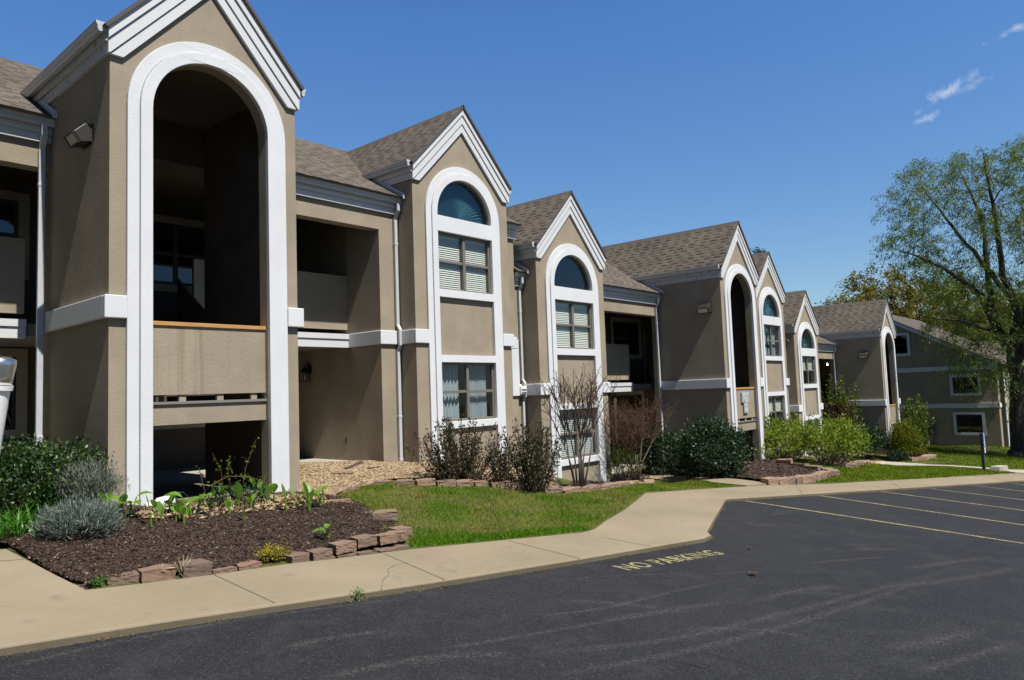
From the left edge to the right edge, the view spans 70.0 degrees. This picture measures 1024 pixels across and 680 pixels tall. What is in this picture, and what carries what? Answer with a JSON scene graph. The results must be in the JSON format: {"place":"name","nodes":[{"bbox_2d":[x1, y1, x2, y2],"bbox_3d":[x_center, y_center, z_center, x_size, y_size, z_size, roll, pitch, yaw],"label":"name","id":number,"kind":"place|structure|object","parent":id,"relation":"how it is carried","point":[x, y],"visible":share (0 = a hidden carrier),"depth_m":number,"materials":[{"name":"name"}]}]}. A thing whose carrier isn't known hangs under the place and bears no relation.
{"place":"outdoors","nodes":[
{"label":"outdoors","id":0,"kind":"place"},
{"bbox_2d":[0,446,1022,589],"bbox_3d":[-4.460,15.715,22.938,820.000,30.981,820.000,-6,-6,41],"label":"ground","id":1,"kind":"structure","parent":0,"point":[561,481],"depth_m":11.24,"materials":[{"name":"plant"}]},
{"bbox_2d":[0,356,16,450],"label":"lamp post","id":2,"kind":"object","parent":1,"relation":"on","point":[8,365],"visible":1,"depth_m":6.55,"materials":[{"name":"white plastic"}]},
{"bbox_2d":[74,580,106,588],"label":"retaining block","id":3,"kind":"structure","parent":1,"relation":"on","point":[81,584],"depth_m":5.95,"materials":[{"name":"stone"}]},
{"bbox_2d":[106,570,139,585],"bbox_3d":[-3.254,2.013,6.124,0.172,0.095,0.293,-3,-5,45],"label":"retaining block","id":4,"kind":"object","parent":1,"relation":"on","point":[130,577],"depth_m":6.07,"materials":[{"name":"stone"}]},
{"bbox_2d":[137,564,175,583],"bbox_3d":[-3.054,2.006,6.250,0.215,0.126,0.277,-11,-7,44],"label":"retaining block","id":5,"kind":"object","parent":1,"relation":"on","point":[154,573],"depth_m":6.19,"materials":[{"name":"stone"}]},
{"bbox_2d":[178,558,212,577],"bbox_3d":[-2.821,2.033,6.478,0.256,0.134,0.215,3,-4,-44],"label":"retaining block","id":6,"kind":"object","parent":1,"relation":"on","point":[200,567],"depth_m":6.42,"materials":[{"name":"stone"}]},
{"bbox_2d":[0,491,404,583],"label":"mulch bed","id":7,"kind":"object","parent":1,"relation":"on","point":[219,540],"visible":0.59,"depth_m":7.72,"materials":[{"name":"brown wood"}]},
{"bbox_2d":[0,491,85,547],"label":"daylily clump","id":8,"kind":"object","parent":7,"relation":"on","point":[9,521],"visible":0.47,"depth_m":7.57,"materials":[{"name":"green plant"}]},
{"bbox_2d":[0,431,116,513],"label":"holly bush","id":9,"kind":"object","parent":7,"relation":"on","point":[24,457],"visible":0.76,"depth_m":8.17,"materials":[{"name":"green plant"}]},
{"bbox_2d":[25,490,137,541],"bbox_3d":[-4.430,1.826,7.534,0.895,0.555,1.030,-6,-6,41],"label":"lavender bush","id":10,"kind":"object","parent":7,"relation":"on","point":[62,517],"visible":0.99,"depth_m":7.35,"materials":[{"name":"grey plant"}]},
{"bbox_2d":[50,449,130,506],"bbox_3d":[-4.842,1.631,8.361,0.874,0.793,0.824,0,-5,-26],"label":"grey shrub","id":11,"kind":"object","parent":7,"relation":"on","point":[103,480],"visible":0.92,"depth_m":8.26,"materials":[{"name":"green plant"}]},
{"bbox_2d":[108,491,151,516],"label":"hosta","id":12,"kind":"object","parent":7,"relation":"on","point":[138,502],"visible":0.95,"depth_m":8.24,"materials":[{"name":"green plant"}]},
{"bbox_2d":[150,496,166,521],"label":"hosta","id":13,"kind":"object","parent":7,"relation":"on","point":[158,506],"visible":1,"depth_m":8.20,"materials":[{"name":"green plant"}]},
{"bbox_2d":[145,492,188,506],"bbox_3d":[-4.227,1.991,9.032,0.574,0.202,0.239,1,-5,-40],"label":"ground floodlight","id":14,"kind":"object","parent":7,"relation":"on","point":[162,499],"visible":0.31,"depth_m":8.90,"materials":[{"name":"white plastic"}]},
{"bbox_2d":[170,501,182,520],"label":"hosta","id":15,"kind":"object","parent":7,"relation":"on","point":[176,506],"visible":0.93,"depth_m":8.22,"materials":[{"name":"green plant"}]},
{"bbox_2d":[164,492,211,514],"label":"hosta","id":16,"kind":"object","parent":7,"relation":"on","point":[194,498],"visible":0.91,"depth_m":8.47,"materials":[{"name":"green plant"}]},
{"bbox_2d":[131,493,331,519],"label":"dry leaves","id":17,"kind":"object","parent":7,"relation":"on","point":[258,505],"visible":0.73,"depth_m":9.08,"materials":[{"name":"brown plant"}]},
{"bbox_2d":[196,437,274,505],"bbox_3d":[-3.518,1.707,9.240,0.730,0.916,0.974,-6,-6,41],"label":"rose bush","id":18,"kind":"object","parent":7,"relation":"on","point":[219,499],"visible":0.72,"depth_m":9.21,"materials":[{"name":"green plant"}]},
{"bbox_2d":[233,481,242,508],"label":"hosta","id":19,"kind":"object","parent":7,"relation":"on","point":[238,489],"visible":0.95,"depth_m":9.03,"materials":[{"name":"green plant"}]},
{"bbox_2d":[253,542,294,565],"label":"sedum clump","id":20,"kind":"object","parent":7,"relation":"on","point":[274,551],"visible":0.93,"depth_m":7.07,"materials":[{"name":"yellow plant"}]},
{"bbox_2d":[303,482,313,510],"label":"hosta","id":21,"kind":"object","parent":7,"relation":"on","point":[307,487],"visible":0.97,"depth_m":9.35,"materials":[{"name":"green plant"}]},
{"bbox_2d":[301,485,330,506],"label":"hosta","id":22,"kind":"object","parent":7,"relation":"on","point":[323,487],"visible":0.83,"depth_m":9.67,"materials":[{"name":"green plant"}]},
{"bbox_2d":[349,534,376,548],"bbox_3d":[-1.599,2.149,7.823,0.239,0.099,0.214,0,-5,-44],"label":"retaining block","id":23,"kind":"object","parent":7,"relation":"on","point":[363,540],"depth_m":7.76,"materials":[{"name":"stone"}]},
{"bbox_2d":[372,508,397,520],"bbox_3d":[-1.631,2.257,9.422,0.326,0.114,0.214,-3,-2,-9],"label":"retaining block","id":24,"kind":"object","parent":7,"relation":"on","point":[387,514],"depth_m":9.33,"materials":[{"name":"stone"}]},
{"bbox_2d":[374,533,397,544],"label":"retaining block","id":25,"kind":"structure","parent":7,"relation":"on","point":[385,538],"depth_m":7.97,"materials":[{"name":"stone"}]},
{"bbox_2d":[385,530,407,541],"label":"retaining block","id":26,"kind":"structure","parent":7,"relation":"on","point":[402,535],"depth_m":8.24,"materials":[{"name":"stone"}]},
{"bbox_2d":[212,565,236,573],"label":"retaining block","id":27,"kind":"structure","parent":1,"relation":"on","point":[230,568],"depth_m":6.60,"materials":[{"name":"stone"}]},
{"bbox_2d":[234,560,261,570],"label":"retaining block","id":28,"kind":"structure","parent":1,"relation":"on","point":[247,565],"depth_m":6.77,"materials":[{"name":"stone"}]},
{"bbox_2d":[0,0,521,505],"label":"apartment building","id":29,"kind":"structure","parent":1,"relation":"on","point":[206,254],"depth_m":11.60,"materials":[{"name":"beige paint"}]},
{"bbox_2d":[0,348,27,438],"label":"corridor window","id":30,"kind":"structure","parent":29,"relation":"in","point":[16,417],"depth_m":12.86,"materials":[{"name":"beige paint"}]},
{"bbox_2d":[0,190,29,280],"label":"corridor window","id":31,"kind":"structure","parent":29,"relation":"in","point":[14,206],"depth_m":13.06,"materials":[{"name":"black glass"}]},
{"bbox_2d":[63,123,93,149],"bbox_3d":[-5.643,-2.664,9.513,0.340,0.283,0.249,-6,-6,41],"label":"wall light","id":32,"kind":"object","parent":29,"relation":"attached to","point":[82,136],"visible":1,"depth_m":9.45,"materials":[{"name":"grey metal"}]},
{"bbox_2d":[153,214,203,293],"bbox_3d":[-6.976,-1.768,15.163,0.050,1.570,2.140,-6,-6,41],"label":"corridor window","id":33,"kind":"structure","parent":29,"relation":"in","point":[177,241],"depth_m":15.15,"materials":[{"name":"black glass"}]},
{"bbox_2d":[153,398,204,429],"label":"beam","id":34,"kind":"structure","parent":29,"relation":"in","point":[160,427],"depth_m":14.92,"materials":[{"name":"beige paint"}]},
{"bbox_2d":[299,363,311,381],"bbox_3d":[-4.645,0.736,16.440,0.220,0.420,0.260,-6,-6,41],"label":"wall lantern","id":35,"kind":"object","parent":29,"relation":"attached to","point":[305,370],"depth_m":16.40,"materials":[{"name":"black metal"}]},
{"bbox_2d":[437,182,487,224],"bbox_3d":[-1.182,-3.067,16.316,0.155,0.885,1.678,-6,-6,41],"label":"fan window","id":36,"kind":"structure","parent":29,"relation":"in","point":[454,202],"depth_m":16.40,"materials":[{"name":"teal glass"}]},
{"bbox_2d":[438,232,490,293],"bbox_3d":[-1.097,-1.670,16.182,0.122,1.246,1.678,-6,-6,41],"label":"window","id":37,"kind":"structure","parent":29,"relation":"in","point":[464,241],"depth_m":16.16,"materials":[{"name":"brown metal"}]},
{"bbox_2d":[442,362,494,420],"bbox_3d":[-1.033,1.128,16.009,0.219,1.250,1.678,-6,-6,41],"label":"window","id":38,"kind":"structure","parent":29,"relation":"in","point":[475,390],"depth_m":15.97,"materials":[{"name":"white glass"}]},
{"bbox_2d":[283,551,309,563],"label":"retaining block","id":39,"kind":"structure","parent":1,"relation":"on","point":[296,557],"depth_m":7.12,"materials":[{"name":"stone"}]},
{"bbox_2d":[333,552,356,557],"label":"retaining block","id":40,"kind":"structure","parent":1,"relation":"on","point":[347,554],"depth_m":7.47,"materials":[{"name":"stone"}]},
{"bbox_2d":[328,540,356,554],"bbox_3d":[-1.765,2.138,7.557,0.215,0.099,0.242,-9,-7,44],"label":"retaining block","id":41,"kind":"object","parent":40,"relation":"on","point":[341,547],"depth_m":7.49,"materials":[{"name":"stone"}]},
{"bbox_2d":[388,525,412,535],"bbox_3d":[-1.352,2.295,8.778,0.215,0.092,0.267,3,-7,-38],"label":"retaining block","id":42,"kind":"object","parent":1,"relation":"on","point":[401,527],"depth_m":8.73,"materials":[{"name":"stone"}]},
{"bbox_2d":[396,479,413,485],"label":"retaining block","id":43,"kind":"object","parent":1,"relation":"on","point":[405,482],"depth_m":12.19,"materials":[{"name":"stone"}]},
{"bbox_2d":[415,478,435,485],"bbox_3d":[-1.486,2.418,12.412,0.323,0.116,0.258,-4,-4,-23],"label":"retaining block","id":44,"kind":"object","parent":1,"relation":"on","point":[426,482],"depth_m":12.32,"materials":[{"name":"stone"}]},
{"bbox_2d":[299,460,558,494],"bbox_3d":[-1.313,2.637,13.928,3.810,0.890,7.242,-6,-6,41],"label":"gravel bed","id":45,"kind":"object","parent":1,"relation":"on","point":[314,475],"visible":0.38,"depth_m":12.93,"materials":[{"name":"beige gravel"}]},
{"bbox_2d":[435,479,455,486],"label":"retaining block","id":46,"kind":"object","parent":1,"relation":"on","point":[448,482],"depth_m":12.46,"materials":[{"name":"stone"}]},
{"bbox_2d":[456,479,473,486],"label":"retaining block","id":47,"kind":"object","parent":1,"relation":"on","point":[465,482],"depth_m":12.59,"materials":[{"name":"stone"}]},
{"bbox_2d":[405,411,527,480],"bbox_3d":[-0.869,1.942,12.993,1.876,1.371,1.419,1,-5,-36],"label":"loropetalum shrub","id":48,"kind":"object","parent":1,"relation":"on","point":[456,472],"visible":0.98,"depth_m":12.85,"materials":[{"name":"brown plant"}]},
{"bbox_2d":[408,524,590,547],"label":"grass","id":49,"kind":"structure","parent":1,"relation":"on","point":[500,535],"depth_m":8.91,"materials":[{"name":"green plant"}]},
{"bbox_2d":[488,480,510,488],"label":"retaining block","id":50,"kind":"structure","parent":1,"relation":"on","point":[504,484],"depth_m":12.91,"materials":[{"name":"stone"}]},
{"bbox_2d":[485,435,516,484],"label":"loropetalum shrub","id":51,"kind":"object","parent":1,"relation":"on","point":[503,476],"visible":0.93,"depth_m":13.01,"materials":[{"name":"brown plant"}]},
{"bbox_2d":[499,417,566,492],"bbox_3d":[0.519,2.096,13.234,1.550,1.437,1.089,1,-5,-34],"label":"loropetalum shrub","id":52,"kind":"object","parent":1,"relation":"on","point":[534,470],"visible":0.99,"depth_m":13.09,"materials":[{"name":"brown plant"}]},
{"bbox_2d":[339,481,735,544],"bbox_3d":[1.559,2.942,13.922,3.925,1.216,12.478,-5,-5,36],"label":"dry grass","id":53,"kind":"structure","parent":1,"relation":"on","point":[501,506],"depth_m":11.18,"materials":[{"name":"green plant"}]},
{"bbox_2d":[340,479,737,546],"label":"grass","id":54,"kind":"structure","parent":1,"relation":"on","point":[578,507],"depth_m":11.23,"materials":[{"name":"green plant"}]},
{"bbox_2d":[551,474,651,486],"bbox_3d":[2.196,3.161,17.400,3.363,1.148,7.760,-6,-6,41],"label":"mulch bed","id":55,"kind":"object","parent":1,"relation":"on","point":[616,479],"visible":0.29,"depth_m":15.68,"materials":[{"name":"brown wood"}]},
{"bbox_2d":[523,364,619,486],"bbox_3d":[1.343,1.684,14.194,2.710,2.488,1.409,1,-5,-38],"label":"crape myrtle","id":56,"kind":"object","parent":55,"relation":"on","point":[587,412],"visible":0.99,"depth_m":13.92,"materials":[{"name":"brown plant"}]},
{"bbox_2d":[606,442,642,480],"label":"nandina shrub","id":57,"kind":"object","parent":55,"relation":"on","point":[618,464],"visible":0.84,"depth_m":20.00,"materials":[{"name":"green plant"}]},
{"bbox_2d":[592,393,679,479],"bbox_3d":[3.465,2.641,20.156,1.977,2.601,4.188,-6,-6,41],"label":"crape myrtle","id":58,"kind":"object","parent":55,"relation":"on","point":[624,421],"visible":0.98,"depth_m":19.82,"materials":[{"name":"brown plant"}]},
{"bbox_2d":[506,190,789,481],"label":"apartment building","id":59,"kind":"structure","parent":1,"relation":"on","point":[628,312],"depth_m":22.49,"materials":[{"name":"beige paint"}]},
{"bbox_2d":[555,300,591,348],"bbox_3d":[1.561,-0.379,19.188,0.122,1.246,1.678,-6,-6,41],"label":"window","id":60,"kind":"structure","parent":59,"relation":"in","point":[574,308],"depth_m":19.18,"materials":[{"name":"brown glass"}]},
{"bbox_2d":[559,256,588,290],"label":"fan window","id":61,"kind":"structure","parent":59,"relation":"in","point":[587,284],"depth_m":19.74,"materials":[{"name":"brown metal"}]},
{"bbox_2d":[560,409,596,459],"bbox_3d":[1.661,2.416,18.983,0.122,1.250,1.678,-6,-6,41],"label":"window","id":62,"kind":"structure","parent":59,"relation":"in","point":[588,443],"depth_m":18.93,"materials":[{"name":"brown glass"}]},
{"bbox_2d":[609,317,641,358],"bbox_3d":[4.379,-0.061,28.076,0.050,1.570,2.140,-6,-6,41],"label":"corridor window","id":63,"kind":"structure","parent":59,"relation":"in","point":[627,331],"depth_m":28.22,"materials":[{"name":"black glass"}]},
{"bbox_2d":[616,390,644,433],"bbox_3d":[4.479,2.730,27.871,0.050,1.570,2.140,-6,-6,41],"label":"corridor window","id":64,"kind":"structure","parent":59,"relation":"in","point":[627,396],"depth_m":28.04,"materials":[{"name":"beige paint"}]},
{"bbox_2d":[642,331,652,383],"bbox_3d":[5.563,0.711,29.335,0.059,2.130,1.060,-6,-6,41],"label":"door","id":65,"kind":"structure","parent":59,"relation":"in","point":[647,342],"depth_m":29.10,"materials":[{"name":"brown"}]},
{"bbox_2d":[645,398,656,442],"bbox_3d":[5.657,3.353,29.141,0.059,2.130,1.060,-6,-6,41],"label":"door","id":66,"kind":"structure","parent":59,"relation":"in","point":[650,402],"depth_m":28.99,"materials":[{"name":"brown"}]},
{"bbox_2d":[696,302,711,313],"bbox_3d":[5.848,-0.970,22.279,0.400,0.333,0.293,-6,-6,41],"label":"wall light","id":67,"kind":"object","parent":59,"relation":"attached to","point":[702,308],"visible":1,"depth_m":22.22,"materials":[{"name":"grey metal"}]},
{"bbox_2d":[740,392,748,412],"bbox_3d":[7.308,1.961,22.891,0.058,0.650,0.540,-6,-6,41],"label":"building sign","id":68,"kind":"object","parent":59,"relation":"attached to","point":[744,398],"visible":1,"depth_m":22.83,"materials":[{"name":"grey"}]},
{"bbox_2d":[763,295,776,316],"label":"fan window","id":69,"kind":"structure","parent":59,"relation":"in","point":[767,307],"depth_m":29.45,"materials":[{"name":"teal glass"}]},
{"bbox_2d":[764,325,779,356],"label":"window","id":70,"kind":"structure","parent":59,"relation":"in","point":[771,341],"depth_m":29.29,"materials":[{"name":"grey glass"}]},
{"bbox_2d":[768,395,783,420],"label":"window","id":71,"kind":"structure","parent":59,"relation":"in","point":[777,407],"depth_m":28.97,"materials":[{"name":"brown metal"}]},
{"bbox_2d":[639,425,692,475],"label":"evergreen bush","id":72,"kind":"object","parent":1,"relation":"on","point":[665,440],"visible":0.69,"depth_m":20.95,"materials":[{"name":"green plant"}]},
{"bbox_2d":[672,413,759,479],"bbox_3d":[5.266,2.849,19.365,2.234,1.870,2.478,-6,-6,41],"label":"evergreen bush","id":73,"kind":"object","parent":1,"relation":"on","point":[728,445],"visible":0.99,"depth_m":19.03,"materials":[{"name":"green plant"}]},
{"bbox_2d":[652,459,815,479],"bbox_3d":[6.571,3.819,21.277,4.919,0.483,6.000,-6,-6,41],"label":"mulch bed","id":74,"kind":"object","parent":1,"relation":"on","point":[760,468],"visible":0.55,"depth_m":20.73,"materials":[{"name":"brown wood"}]},
{"bbox_2d":[761,477,778,484],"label":"retaining block","id":75,"kind":"structure","parent":1,"relation":"on","point":[771,480],"depth_m":17.37,"materials":[{"name":"stone"}]},
{"bbox_2d":[751,412,821,461],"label":"spring shrub","id":76,"kind":"object","parent":1,"relation":"on","point":[776,433],"visible":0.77,"depth_m":24.08,"materials":[{"name":"green plant"}]},
{"bbox_2d":[792,411,872,465],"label":"spring shrub","id":77,"kind":"object","parent":1,"relation":"on","point":[837,442],"visible":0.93,"depth_m":24.06,"materials":[{"name":"green plant"}]},
{"bbox_2d":[821,374,861,453],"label":"upright shrub","id":78,"kind":"object","parent":1,"relation":"on","point":[842,406],"visible":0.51,"depth_m":35.29,"materials":[{"name":"green plant"}]},
{"bbox_2d":[783,290,900,457],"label":"apartment building","id":79,"kind":"structure","parent":1,"relation":"on","point":[839,337],"depth_m":35.73,"materials":[{"name":"beige paint"}]},
{"bbox_2d":[802,356,814,383],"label":"window","id":80,"kind":"structure","parent":79,"relation":"in","point":[806,360],"depth_m":32.57,"materials":[{"name":"beige glass"}]},
{"bbox_2d":[814,268,915,319],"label":"background tree","id":81,"kind":"object","parent":1,"relation":"on","point":[854,285],"visible":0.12,"depth_m":75.28,"materials":[{"name":"green plant"}]},
{"bbox_2d":[845,421,891,459],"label":"evergreen bush","id":82,"kind":"object","parent":1,"relation":"on","point":[879,439],"visible":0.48,"depth_m":33.31,"materials":[{"name":"green plant"}]},
{"bbox_2d":[885,448,910,460],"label":"shrub","id":83,"kind":"object","parent":1,"relation":"on","point":[897,454],"visible":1,"depth_m":32.52,"materials":[{"name":"green plant"}]},
{"bbox_2d":[793,461,1009,482],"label":"grass","id":84,"kind":"structure","parent":1,"relation":"on","point":[862,471],"depth_m":23.38,"materials":[{"name":"green plant"}]},
{"bbox_2d":[887,415,929,457],"bbox_3d":[17.831,4.416,33.063,1.735,2.031,1.590,-6,-6,41],"label":"golden conifer","id":85,"kind":"object","parent":1,"relation":"on","point":[905,436],"visible":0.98,"depth_m":32.78,"materials":[{"name":"green plant"}]},
{"bbox_2d":[846,261,1005,340],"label":"background tree","id":86,"kind":"object","parent":1,"relation":"on","point":[907,294],"visible":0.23,"depth_m":70.29,"materials":[{"name":"green plant"}]},
{"bbox_2d":[864,133,1023,456],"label":"willow tree","id":87,"kind":"object","parent":1,"relation":"on","point":[1012,343],"visible":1,"depth_m":39.31,"materials":[{"name":"green plant"}]},
{"bbox_2d":[887,445,1023,469],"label":"grass","id":88,"kind":"structure","parent":1,"relation":"on","point":[969,455],"depth_m":35.79,"materials":[{"name":"green plant"}]},
{"bbox_2d":[913,268,1010,340],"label":"background tree","id":89,"kind":"object","parent":1,"relation":"on","point":[928,307],"visible":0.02,"depth_m":78.06,"materials":[{"name":"green plant"}]},
{"bbox_2d":[935,282,1022,340],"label":"background tree","id":90,"kind":"object","parent":1,"relation":"on","point":[995,308],"visible":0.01,"depth_m":76.86,"materials":[{"name":"green plant"}]},
{"bbox_2d":[979,433,985,469],"bbox_3d":[17.254,4.176,26.738,0.147,1.560,0.260,-6,-6,41],"label":"sign post","id":91,"kind":"object","parent":1,"relation":"on","point":[982,443],"visible":0.97,"depth_m":26.67,"materials":[{"name":"grey metal"}]},
{"bbox_3d":[19.471,5.556,35.184,1.803,0.478,6.300,-6,-6,41],"label":"mulch bed","id":92,"kind":"object","parent":1,"relation":"on","visible":0},
{"bbox_2d":[895,394,935,455],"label":"upright shrub","id":93,"kind":"object","parent":92,"relation":"on","point":[916,416],"visible":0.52,"depth_m":34.34,"materials":[{"name":"green plant"}]},
{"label":"retaining block","id":94,"kind":"object","parent":1,"relation":"on","visible":0},
{"bbox_2d":[305,547,332,560],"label":"retaining block","id":95,"kind":"structure","parent":94,"relation":"on","point":[319,553],"depth_m":7.29,"materials":[{"name":"stone"}]},
{"bbox_2d":[0,482,1023,679],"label":"parking lot","id":96,"kind":"structure","parent":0,"point":[921,584],"depth_m":5.91,"materials":[{"name":"grey asphalt"}]},
{"bbox_2d":[0,473,1023,655],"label":"sidewalk","id":97,"kind":"structure","parent":0,"point":[41,608],"depth_m":6.50,"materials":[{"name":"concrete"}]},
{"bbox_2d":[0,0,1023,331],"label":"sky","id":98,"kind":"structure","parent":0,"point":[783,120],"materials":[{"name":"blue"}]},
{"bbox_2d":[634,474,766,486],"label":"footpath","id":99,"kind":"structure","parent":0,"point":[740,482],"depth_m":18.54,"materials":[{"name":"concrete"}]},
{"bbox_2d":[854,460,1023,473],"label":"footpath","id":100,"kind":"structure","parent":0,"point":[920,464],"depth_m":29.33,"materials":[{"name":"concrete"}]},
{"bbox_2d":[892,315,1023,446],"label":"apartment building","id":101,"kind":"structure","parent":0,"point":[958,421],"depth_m":46.16,"materials":[{"name":"beige paint"}]},
{"bbox_2d":[894,333,910,355],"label":"window","id":102,"kind":"structure","parent":101,"relation":"in","point":[902,340],"depth_m":47.81,"materials":[{"name":"black glass"}]},
{"bbox_2d":[925,420,935,444],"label":"electric meter cabinet","id":103,"kind":"object","parent":101,"relation":"attached to","point":[933,427],"visible":0.41,"depth_m":46.41,"materials":[{"name":"grey metal"}]},
{"bbox_2d":[949,374,981,395],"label":"window","id":104,"kind":"structure","parent":101,"relation":"in","point":[952,380],"depth_m":45.44,"materials":[{"name":"white paint"}]},
{"bbox_2d":[953,412,986,434],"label":"window","id":105,"kind":"structure","parent":101,"relation":"in","point":[965,423],"depth_m":45.20,"materials":[{"name":"white paint"}]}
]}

